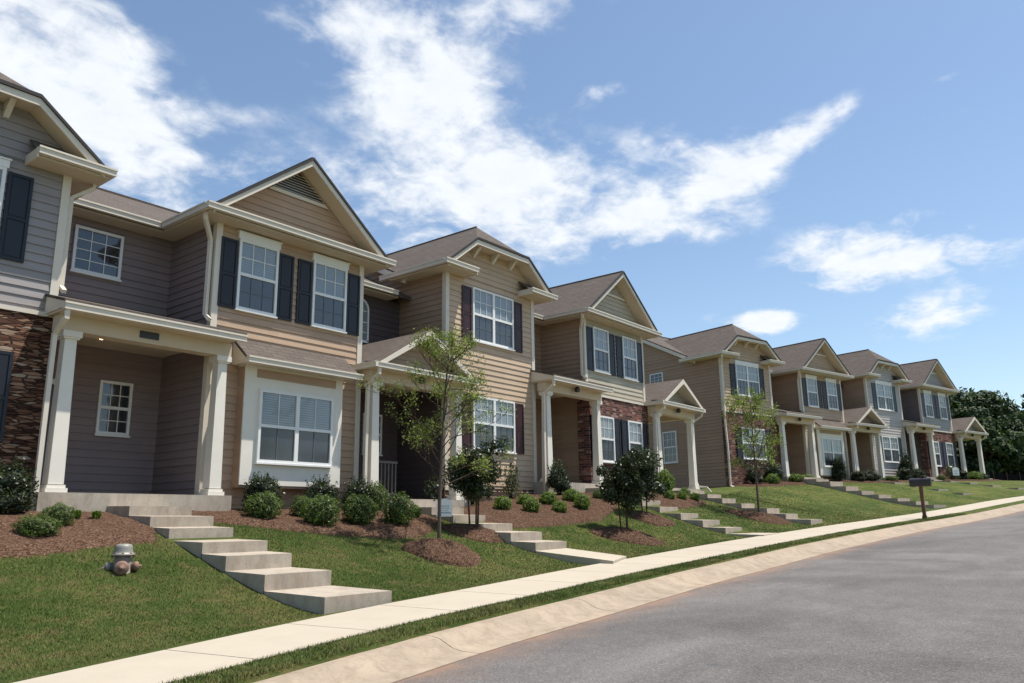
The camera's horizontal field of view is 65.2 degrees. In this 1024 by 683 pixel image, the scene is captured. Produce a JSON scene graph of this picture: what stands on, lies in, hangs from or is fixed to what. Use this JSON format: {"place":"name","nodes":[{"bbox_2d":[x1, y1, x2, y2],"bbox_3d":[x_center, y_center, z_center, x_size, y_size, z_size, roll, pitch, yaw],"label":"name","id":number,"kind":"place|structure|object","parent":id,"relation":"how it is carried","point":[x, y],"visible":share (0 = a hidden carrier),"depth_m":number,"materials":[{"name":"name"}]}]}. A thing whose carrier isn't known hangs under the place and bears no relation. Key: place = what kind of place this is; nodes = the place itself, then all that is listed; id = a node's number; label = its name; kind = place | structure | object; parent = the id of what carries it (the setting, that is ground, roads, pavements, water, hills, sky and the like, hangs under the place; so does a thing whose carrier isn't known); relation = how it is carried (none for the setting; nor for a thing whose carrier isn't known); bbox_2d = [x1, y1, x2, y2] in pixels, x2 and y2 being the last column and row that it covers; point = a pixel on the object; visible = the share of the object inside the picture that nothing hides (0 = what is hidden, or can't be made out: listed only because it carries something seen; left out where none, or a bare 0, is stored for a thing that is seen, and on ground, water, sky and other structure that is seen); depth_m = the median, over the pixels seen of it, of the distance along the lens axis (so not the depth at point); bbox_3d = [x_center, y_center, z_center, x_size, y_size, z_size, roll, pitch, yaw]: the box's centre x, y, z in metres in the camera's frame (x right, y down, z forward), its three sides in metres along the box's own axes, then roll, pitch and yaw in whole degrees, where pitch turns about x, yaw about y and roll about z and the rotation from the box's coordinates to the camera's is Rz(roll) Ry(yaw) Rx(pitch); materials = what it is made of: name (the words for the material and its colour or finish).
{"place":"outdoors","nodes":[
{"label":"outdoors","id":0,"kind":"place"},
{"bbox_2d":[0,480,1023,682],"bbox_3d":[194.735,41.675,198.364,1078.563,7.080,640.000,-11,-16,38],"label":"lawn","id":1,"kind":"structure","parent":0,"point":[1002,491],"depth_m":11.30,"materials":[{"name":"green plant"}]},
{"bbox_2d":[0,511,157,558],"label":"mulch bed","id":2,"kind":"object","parent":1,"relation":"on","point":[86,529],"visible":0.58,"depth_m":10.82,"materials":[{"name":"brown wood"}]},
{"bbox_2d":[0,455,38,514],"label":"shrub","id":3,"kind":"object","parent":2,"relation":"on","point":[17,489],"visible":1,"depth_m":11.44,"materials":[{"name":"green plant"}]},
{"bbox_2d":[10,513,63,535],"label":"shrub","id":4,"kind":"object","parent":2,"relation":"on","point":[37,525],"visible":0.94,"depth_m":10.32,"materials":[{"name":"green plant"}]},
{"bbox_2d":[38,501,76,525],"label":"shrub","id":5,"kind":"object","parent":2,"relation":"on","point":[61,514],"visible":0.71,"depth_m":11.05,"materials":[{"name":"green plant"}]},
{"bbox_2d":[99,544,141,574],"bbox_3d":[-4.864,2.708,9.886,0.458,0.405,0.366,-3,-13,10],"label":"fire hydrant","id":6,"kind":"object","parent":1,"relation":"on","point":[122,563],"visible":0.96,"depth_m":9.84,"materials":[{"name":"silver metal"}]},
{"bbox_2d":[0,72,247,511],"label":"townhouse","id":7,"kind":"structure","parent":1,"relation":"on","point":[92,335],"depth_m":13.79,"materials":[{"name":"grey"}]},
{"bbox_2d":[0,156,11,216],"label":"window","id":8,"kind":"structure","parent":7,"relation":"in","point":[4,162],"depth_m":12.98,"materials":[{"name":"white plastic"}]},
{"bbox_2d":[40,379,61,484],"bbox_3d":[-8.594,1.710,14.415,0.060,2.150,1.060,-11,-16,38],"label":"downspout","id":9,"kind":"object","parent":7,"relation":"in","point":[53,380],"depth_m":14.60,"materials":[{"name":"white plastic"}]},
{"bbox_2d":[69,224,123,282],"bbox_3d":[-8.166,-1.729,15.774,0.095,0.955,0.980,-11,-16,38],"label":"window","id":10,"kind":"structure","parent":7,"relation":"in","point":[95,253],"depth_m":15.76,"materials":[{"name":"glass"}]},
{"bbox_2d":[93,380,133,437],"bbox_3d":[-7.742,1.316,15.571,0.095,1.075,0.680,-11,-16,38],"label":"window","id":11,"kind":"structure","parent":7,"relation":"in","point":[113,412],"depth_m":15.57,"materials":[{"name":"white glass"}]},
{"bbox_2d":[107,506,391,613],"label":"garden steps","id":12,"kind":"structure","parent":1,"relation":"on","point":[256,565],"depth_m":10.88,"materials":[{"name":"concrete"}]},
{"bbox_2d":[96,157,479,509],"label":"townhouse","id":13,"kind":"structure","parent":1,"relation":"on","point":[277,267],"depth_m":16.80,"materials":[{"name":"beige wood"}]},
{"bbox_2d":[234,230,282,318],"bbox_3d":[-5.249,-1.368,16.538,0.100,1.670,1.040,-11,-16,38],"label":"window","id":14,"kind":"structure","parent":13,"relation":"in","point":[258,256],"depth_m":16.53,"materials":[{"name":"grey glass"}]},
{"bbox_2d":[231,365,342,489],"bbox_3d":[-4.557,1.829,16.481,0.275,2.380,2.432,-11,-16,38],"label":"bay window","id":15,"kind":"structure","parent":13,"relation":"in","point":[251,379],"depth_m":16.04,"materials":[{"name":"paint"}]},
{"bbox_2d":[254,389,333,467],"bbox_3d":[-4.417,1.807,16.404,0.095,1.475,1.860,-11,-16,38],"label":"window","id":16,"kind":"structure","parent":13,"relation":"in","point":[293,429],"depth_m":16.35,"materials":[{"name":"grey glass"}]},
{"bbox_2d":[310,253,349,333],"bbox_3d":[-4.089,-1.065,17.947,0.100,1.670,1.040,-11,-16,38],"label":"window","id":17,"kind":"structure","parent":13,"relation":"in","point":[329,282],"depth_m":17.94,"materials":[{"name":"glass"}]},
{"bbox_2d":[362,299,368,343],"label":"window","id":18,"kind":"structure","parent":13,"relation":"in","point":[365,332],"depth_m":21.00,"materials":[{"name":"white plastic"}]},
{"bbox_2d":[360,413,382,455],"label":"window","id":19,"kind":"structure","parent":13,"relation":"in","point":[363,414],"depth_m":20.72,"materials":[{"name":"white plastic"}]},
{"bbox_2d":[191,509,441,538],"bbox_3d":[-3.518,3.517,15.226,3.338,0.706,5.757,-11,-16,38],"label":"mulch bed","id":20,"kind":"object","parent":1,"relation":"on","point":[375,528],"visible":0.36,"depth_m":14.33,"materials":[{"name":"brown wood"}]},
{"bbox_2d":[238,490,284,518],"bbox_3d":[-4.408,2.909,14.099,0.818,0.579,0.727,0,-13,-2],"label":"shrub","id":21,"kind":"object","parent":20,"relation":"on","point":[262,505],"visible":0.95,"depth_m":13.96,"materials":[{"name":"green plant"}]},
{"bbox_2d":[241,471,284,508],"bbox_3d":[-4.673,2.870,14.996,0.746,0.884,0.793,-4,-13,14],"label":"shrub","id":22,"kind":"object","parent":20,"relation":"on","point":[261,485],"visible":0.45,"depth_m":14.83,"materials":[{"name":"green plant"}]},
{"bbox_2d":[288,495,312,516],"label":"shrub","id":23,"kind":"object","parent":20,"relation":"on","point":[296,510],"visible":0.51,"depth_m":14.71,"materials":[{"name":"green plant"}]},
{"bbox_2d":[298,491,340,527],"bbox_3d":[-3.425,3.039,14.364,0.768,0.688,0.764,-7,-14,25],"label":"shrub","id":24,"kind":"object","parent":20,"relation":"on","point":[320,512],"visible":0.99,"depth_m":14.20,"materials":[{"name":"green plant"}]},
{"bbox_2d":[300,474,340,506],"bbox_3d":[-3.837,3.078,16.069,0.824,0.910,0.782,4,-14,-19],"label":"shrub","id":25,"kind":"object","parent":20,"relation":"on","point":[323,487],"visible":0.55,"depth_m":16.01,"materials":[{"name":"green plant"}]},
{"bbox_2d":[340,473,374,508],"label":"shrub","id":26,"kind":"object","parent":20,"relation":"on","point":[359,488],"visible":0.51,"depth_m":16.80,"materials":[{"name":"green plant"}]},
{"bbox_2d":[340,493,381,524],"bbox_3d":[-2.862,3.193,15.069,0.752,0.685,0.844,-11,-16,38],"label":"shrub","id":27,"kind":"object","parent":20,"relation":"on","point":[359,511],"visible":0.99,"depth_m":14.90,"materials":[{"name":"green plant"}]},
{"bbox_2d":[368,480,387,510],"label":"shrub","id":28,"kind":"object","parent":20,"relation":"on","point":[378,493],"visible":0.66,"depth_m":16.94,"materials":[{"name":"green plant"}]},
{"bbox_2d":[380,491,418,524],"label":"shrub","id":29,"kind":"object","parent":20,"relation":"on","point":[399,510],"visible":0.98,"depth_m":15.55,"materials":[{"name":"green plant"}]},
{"bbox_2d":[436,498,451,525],"bbox_3d":[-1.376,3.534,16.268,0.323,0.670,0.026,3,-13,-16],"label":"yard sign","id":30,"kind":"object","parent":20,"relation":"on","point":[446,507],"visible":0.79,"depth_m":16.30,"materials":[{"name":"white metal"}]},
{"bbox_2d":[354,323,516,537],"bbox_3d":[-1.192,1.791,15.156,2.989,4.325,2.948,-3,-13,8],"label":"young tree","id":31,"kind":"object","parent":1,"relation":"on","point":[464,343],"visible":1,"depth_m":14.97,"materials":[{"name":"green plant"}]},
{"bbox_2d":[401,538,481,566],"bbox_3d":[-1.160,3.736,14.141,1.511,0.528,1.469,-11,-16,38],"label":"mulch mound","id":32,"kind":"object","parent":1,"relation":"on","point":[446,551],"visible":0.98,"depth_m":13.79,"materials":[{"name":"brown wood"}]},
{"bbox_2d":[441,523,504,542],"bbox_3d":[-0.726,3.920,16.271,1.498,0.446,1.110,-1,-13,1],"label":"mulch mound","id":33,"kind":"object","parent":1,"relation":"on","point":[477,533],"visible":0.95,"depth_m":16.06,"materials":[{"name":"brown wood"}]},
{"bbox_2d":[424,435,509,526],"bbox_3d":[-0.912,2.997,16.706,1.638,2.050,1.337,-11,-16,38],"label":"crape myrtle","id":34,"kind":"object","parent":33,"relation":"on","point":[474,487],"visible":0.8,"depth_m":16.48,"materials":[{"name":"green plant"}]},
{"bbox_2d":[364,226,613,501],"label":"townhouse","id":35,"kind":"structure","parent":1,"relation":"on","point":[491,290],"depth_m":22.28,"materials":[{"name":"beige"}]},
{"bbox_2d":[472,287,514,351],"bbox_3d":[-0.518,-0.609,22.406,0.095,1.535,1.800,-11,-16,38],"label":"window","id":36,"kind":"structure","parent":35,"relation":"in","point":[492,313],"depth_m":22.38,"materials":[{"name":"grey glass"}]},
{"bbox_2d":[472,397,516,454],"bbox_3d":[-0.477,2.283,21.751,0.095,1.465,1.800,-11,-16,38],"label":"window","id":37,"kind":"structure","parent":35,"relation":"in","point":[505,425],"depth_m":21.80,"materials":[{"name":"glass"}]},
{"bbox_2d":[420,507,626,564],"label":"garden steps","id":38,"kind":"structure","parent":1,"relation":"on","point":[532,541],"depth_m":16.08,"materials":[{"name":"concrete"}]},
{"bbox_2d":[463,492,617,528],"bbox_3d":[0.891,4.390,20.606,3.335,1.159,6.639,-11,-16,38],"label":"mulch bed","id":39,"kind":"object","parent":1,"relation":"on","point":[544,516],"visible":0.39,"depth_m":19.35,"materials":[{"name":"brown wood"}]},
{"bbox_2d":[493,495,512,509],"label":"shrub","id":40,"kind":"object","parent":39,"relation":"on","point":[501,502],"visible":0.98,"depth_m":19.31,"materials":[{"name":"green plant"}]},
{"bbox_2d":[500,462,521,498],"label":"shrub","id":41,"kind":"object","parent":39,"relation":"on","point":[509,483],"visible":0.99,"depth_m":21.18,"materials":[{"name":"green plant"}]},
{"bbox_2d":[522,496,539,511],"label":"shrub","id":42,"kind":"object","parent":39,"relation":"on","point":[530,505],"visible":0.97,"depth_m":19.35,"materials":[{"name":"green plant"}]},
{"bbox_2d":[538,491,558,503],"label":"shrub","id":43,"kind":"object","parent":39,"relation":"on","point":[548,497],"visible":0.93,"depth_m":20.45,"materials":[{"name":"green plant"}]},
{"bbox_2d":[546,458,571,494],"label":"shrub","id":44,"kind":"object","parent":39,"relation":"on","point":[558,481],"visible":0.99,"depth_m":21.97,"materials":[{"name":"green plant"}]},
{"bbox_2d":[551,500,567,511],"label":"shrub","id":45,"kind":"object","parent":39,"relation":"on","point":[560,506],"visible":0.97,"depth_m":19.76,"materials":[{"name":"green plant"}]},
{"bbox_2d":[562,488,579,500],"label":"shrub","id":46,"kind":"object","parent":39,"relation":"on","point":[571,494],"visible":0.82,"depth_m":21.13,"materials":[{"name":"green plant"}]},
{"bbox_2d":[573,493,590,509],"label":"shrub","id":47,"kind":"object","parent":39,"relation":"on","point":[582,501],"visible":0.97,"depth_m":20.44,"materials":[{"name":"green plant"}]},
{"bbox_2d":[534,271,711,492],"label":"townhouse","id":48,"kind":"structure","parent":1,"relation":"on","point":[598,329],"depth_m":26.97,"materials":[{"name":"beige"}]},
{"bbox_2d":[592,326,610,374],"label":"window","id":49,"kind":"structure","parent":48,"relation":"in","point":[601,357],"depth_m":26.65,"materials":[{"name":"grey glass"}]},
{"bbox_2d":[600,415,616,463],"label":"window","id":50,"kind":"structure","parent":48,"relation":"in","point":[607,423],"depth_m":26.02,"materials":[{"name":"grey glass"}]},
{"bbox_2d":[621,336,638,381],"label":"window","id":51,"kind":"structure","parent":48,"relation":"in","point":[629,349],"depth_m":28.06,"materials":[{"name":"grey glass"}]},
{"bbox_2d":[627,420,642,449],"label":"window","id":52,"kind":"structure","parent":48,"relation":"in","point":[635,433],"depth_m":27.43,"materials":[{"name":"white glass"}]},
{"bbox_2d":[590,527,665,545],"bbox_3d":[2.666,4.550,18.619,1.812,0.482,1.271,-1,-13,2],"label":"mulch mound","id":53,"kind":"object","parent":1,"relation":"on","point":[629,535],"visible":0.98,"depth_m":18.30,"materials":[{"name":"brown wood"}]},
{"bbox_2d":[595,446,667,527],"bbox_3d":[2.767,3.558,19.070,1.302,2.116,1.614,9,-16,-37],"label":"crape myrtle","id":54,"kind":"object","parent":53,"relation":"on","point":[617,483],"visible":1,"depth_m":18.94,"materials":[{"name":"green plant"}]},
{"bbox_2d":[624,510,674,526],"bbox_3d":[3.629,4.686,21.091,1.285,0.503,1.238,-11,-16,38],"label":"mulch mound","id":55,"kind":"object","parent":1,"relation":"on","point":[652,518],"visible":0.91,"depth_m":20.81,"materials":[{"name":"brown wood"}]},
{"bbox_2d":[634,448,662,511],"bbox_3d":[3.571,3.771,21.341,1.133,1.884,1.058,-11,-16,38],"label":"crape myrtle","id":56,"kind":"object","parent":55,"relation":"on","point":[649,476],"visible":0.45,"depth_m":21.20,"materials":[{"name":"green plant"}]},
{"bbox_2d":[647,492,706,508],"bbox_3d":[4.590,5.051,25.289,3.227,0.787,3.998,-11,-16,38],"label":"mulch bed","id":57,"kind":"object","parent":1,"relation":"on","point":[688,502],"visible":0.22,"depth_m":24.18,"materials":[{"name":"brown wood"}]},
{"bbox_2d":[654,468,674,493],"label":"shrub","id":58,"kind":"object","parent":57,"relation":"on","point":[666,478],"visible":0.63,"depth_m":25.60,"materials":[{"name":"green plant"}]},
{"bbox_2d":[586,488,777,536],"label":"garden steps","id":59,"kind":"structure","parent":1,"relation":"on","point":[706,524],"depth_m":21.76,"materials":[{"name":"concrete"}]},
{"bbox_2d":[643,324,822,487],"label":"townhouse","id":60,"kind":"structure","parent":1,"relation":"on","point":[711,367],"depth_m":37.85,"materials":[{"name":"beige wood"}]},
{"bbox_2d":[650,372,663,382],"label":"window","id":61,"kind":"structure","parent":60,"relation":"in","point":[657,377],"depth_m":39.78,"materials":[{"name":"glass"}]},
{"bbox_2d":[662,431,678,463],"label":"window","id":62,"kind":"structure","parent":60,"relation":"in","point":[670,452],"depth_m":38.53,"materials":[{"name":"glass"}]},
{"bbox_2d":[734,360,760,396],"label":"window","id":63,"kind":"structure","parent":60,"relation":"in","point":[747,373],"depth_m":37.80,"materials":[{"name":"glass"}]},
{"bbox_2d":[741,427,767,460],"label":"window","id":64,"kind":"structure","parent":60,"relation":"in","point":[757,430],"depth_m":37.14,"materials":[{"name":"grey glass"}]},
{"bbox_2d":[673,490,821,524],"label":"garden steps","id":65,"kind":"structure","parent":1,"relation":"on","point":[717,498],"depth_m":25.64,"materials":[{"name":"concrete"}]},
{"bbox_2d":[726,509,791,524],"bbox_3d":[7.635,5.399,24.539,1.912,0.540,1.817,-11,-16,38],"label":"mulch mound","id":66,"kind":"object","parent":1,"relation":"on","point":[763,517],"visible":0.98,"depth_m":24.14,"materials":[{"name":"brown wood"}]},
{"bbox_2d":[719,385,786,511],"bbox_3d":[7.684,3.460,25.194,2.135,4.176,2.205,-11,-16,38],"label":"young tree","id":67,"kind":"object","parent":66,"relation":"on","point":[748,417],"visible":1,"depth_m":25.23,"materials":[{"name":"green plant"}]},
{"bbox_2d":[735,481,832,486],"bbox_3d":[12.795,6.792,37.015,3.118,0.795,6.529,-11,-16,38],"label":"mulch bed","id":68,"kind":"object","parent":1,"relation":"on","point":[779,483],"visible":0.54,"depth_m":35.83,"materials":[{"name":"brown wood"}]},
{"bbox_2d":[745,464,764,483],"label":"shrub","id":69,"kind":"object","parent":68,"relation":"on","point":[751,472],"visible":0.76,"depth_m":35.88,"materials":[{"name":"green plant"}]},
{"bbox_2d":[765,473,780,483],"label":"shrub","id":70,"kind":"object","parent":68,"relation":"on","point":[772,478],"visible":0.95,"depth_m":35.99,"materials":[{"name":"green plant"}]},
{"bbox_2d":[763,461,784,480],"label":"shrub","id":71,"kind":"object","parent":68,"relation":"on","point":[775,470],"visible":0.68,"depth_m":36.80,"materials":[{"name":"green plant"}]},
{"bbox_2d":[770,338,888,480],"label":"townhouse","id":72,"kind":"structure","parent":1,"relation":"on","point":[808,376],"depth_m":41.37,"materials":[{"name":"beige wood"}]},
{"bbox_2d":[804,374,819,407],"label":"window","id":73,"kind":"structure","parent":72,"relation":"in","point":[811,382],"depth_m":41.07,"materials":[{"name":"glass"}]},
{"bbox_2d":[814,428,846,477],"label":"bay window","id":74,"kind":"structure","parent":72,"relation":"in","point":[819,433],"depth_m":40.29,"materials":[{"name":"paint"}]},
{"bbox_2d":[825,378,838,410],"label":"window","id":75,"kind":"structure","parent":72,"relation":"in","point":[831,389],"depth_m":42.19,"materials":[{"name":"glass"}]},
{"bbox_2d":[821,438,843,467],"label":"window","id":76,"kind":"structure","parent":72,"relation":"in","point":[831,448],"depth_m":40.64,"materials":[{"name":"white plastic"}]},
{"bbox_2d":[789,477,945,508],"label":"garden steps","id":77,"kind":"structure","parent":1,"relation":"on","point":[827,483],"depth_m":34.96,"materials":[{"name":"concrete"}]},
{"bbox_2d":[831,480,908,482],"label":"mulch bed","id":78,"kind":"object","parent":1,"relation":"on","point":[873,481],"visible":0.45,"depth_m":40.26,"materials":[{"name":"brown wood"}]},
{"bbox_2d":[831,455,847,480],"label":"shrub","id":79,"kind":"object","parent":78,"relation":"on","point":[839,467],"visible":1,"depth_m":40.14,"materials":[{"name":"green plant"}]},
{"bbox_2d":[849,470,865,480],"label":"shrub","id":80,"kind":"object","parent":78,"relation":"on","point":[857,475],"visible":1,"depth_m":40.03,"materials":[{"name":"green plant"}]},
{"bbox_2d":[894,467,911,479],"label":"shrub","id":81,"kind":"object","parent":78,"relation":"on","point":[902,473],"visible":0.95,"depth_m":43.51,"materials":[{"name":"green plant"}]},
{"bbox_2d":[897,450,914,479],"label":"shrub","id":82,"kind":"object","parent":78,"relation":"on","point":[905,462],"visible":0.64,"depth_m":44.34,"materials":[{"name":"green plant"}]},
{"bbox_2d":[911,467,927,477],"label":"shrub","id":83,"kind":"object","parent":78,"relation":"on","point":[918,473],"visible":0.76,"depth_m":44.55,"materials":[{"name":"green plant"}]},
{"bbox_2d":[837,349,940,479],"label":"townhouse","id":84,"kind":"structure","parent":1,"relation":"on","point":[876,381],"depth_m":45.40,"materials":[{"name":"grey"}]},
{"bbox_2d":[874,380,894,411],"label":"window","id":85,"kind":"structure","parent":84,"relation":"in","point":[883,389],"depth_m":45.58,"materials":[{"name":"white glass"}]},
{"bbox_2d":[881,436,899,462],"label":"window","id":86,"kind":"structure","parent":84,"relation":"in","point":[890,446],"depth_m":44.91,"materials":[{"name":"white plastic"}]},
{"bbox_2d":[909,476,931,517],"bbox_3d":[13.130,5.162,25.556,0.620,1.660,0.283,-11,-16,38],"label":"mailbox","id":87,"kind":"object","parent":1,"relation":"on","point":[920,482],"visible":0.94,"depth_m":25.57,"materials":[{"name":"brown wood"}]},
{"bbox_2d":[874,480,972,494],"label":"garden steps","id":88,"kind":"structure","parent":1,"relation":"on","point":[929,489],"depth_m":38.76,"materials":[{"name":"concrete"}]},
{"bbox_2d":[899,359,987,478],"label":"townhouse","id":89,"kind":"structure","parent":1,"relation":"on","point":[928,390],"depth_m":49.18,"materials":[{"name":"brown wood"}]},
{"bbox_2d":[922,390,934,417],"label":"window","id":90,"kind":"structure","parent":89,"relation":"in","point":[927,394],"depth_m":48.76,"materials":[{"name":"white glass"}]},
{"bbox_2d":[934,441,941,466],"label":"window","id":91,"kind":"structure","parent":89,"relation":"in","point":[936,444],"depth_m":48.15,"materials":[{"name":"white plastic"}]},
{"bbox_2d":[936,392,948,419],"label":"window","id":92,"kind":"structure","parent":89,"relation":"in","point":[941,396],"depth_m":49.87,"materials":[{"name":"white glass"}]},
{"bbox_2d":[945,442,955,467],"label":"window","id":93,"kind":"structure","parent":89,"relation":"in","point":[949,446],"depth_m":49.17,"materials":[{"name":"white plastic"}]},
{"bbox_2d":[950,386,1021,420],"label":"woodland tree","id":94,"kind":"object","parent":1,"relation":"on","point":[986,403],"visible":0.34,"depth_m":89.36,"materials":[{"name":"green plant"}]},
{"bbox_2d":[955,416,1023,473],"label":"woodland tree","id":95,"kind":"object","parent":1,"relation":"on","point":[1001,452],"visible":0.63,"depth_m":74.73,"materials":[{"name":"green plant"}]},
{"bbox_2d":[979,471,1023,480],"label":"silt fence","id":96,"kind":"object","parent":1,"relation":"on","point":[1012,477],"visible":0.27,"depth_m":63.98,"materials":[{"name":"black fabric"}]},
{"bbox_2d":[996,411,1023,473],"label":"woodland tree","id":97,"kind":"object","parent":1,"relation":"on","point":[1014,422],"visible":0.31,"depth_m":77.61,"materials":[{"name":"green plant"}]},
{"bbox_2d":[0,0,1023,410],"label":"sky","id":98,"kind":"structure","parent":0,"point":[849,174],"materials":[{"name":"blue"}]},
{"bbox_2d":[14,496,1023,682],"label":"sidewalk","id":99,"kind":"structure","parent":0,"point":[180,662],"depth_m":8.75,"materials":[{"name":"concrete"}]},
{"bbox_2d":[184,500,1023,682],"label":"verge","id":100,"kind":"structure","parent":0,"point":[269,674],"depth_m":8.29,"materials":[{"name":"green plant"}]},
{"bbox_2d":[394,511,1023,682],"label":"road","id":101,"kind":"structure","parent":0,"point":[942,605],"depth_m":8.06,"materials":[{"name":"grey asphalt"}]},
{"bbox_2d":[254,503,1023,682],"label":"kerb","id":102,"kind":"structure","parent":101,"relation":"on","point":[398,661],"depth_m":9.06,"materials":[{"name":"concrete"}]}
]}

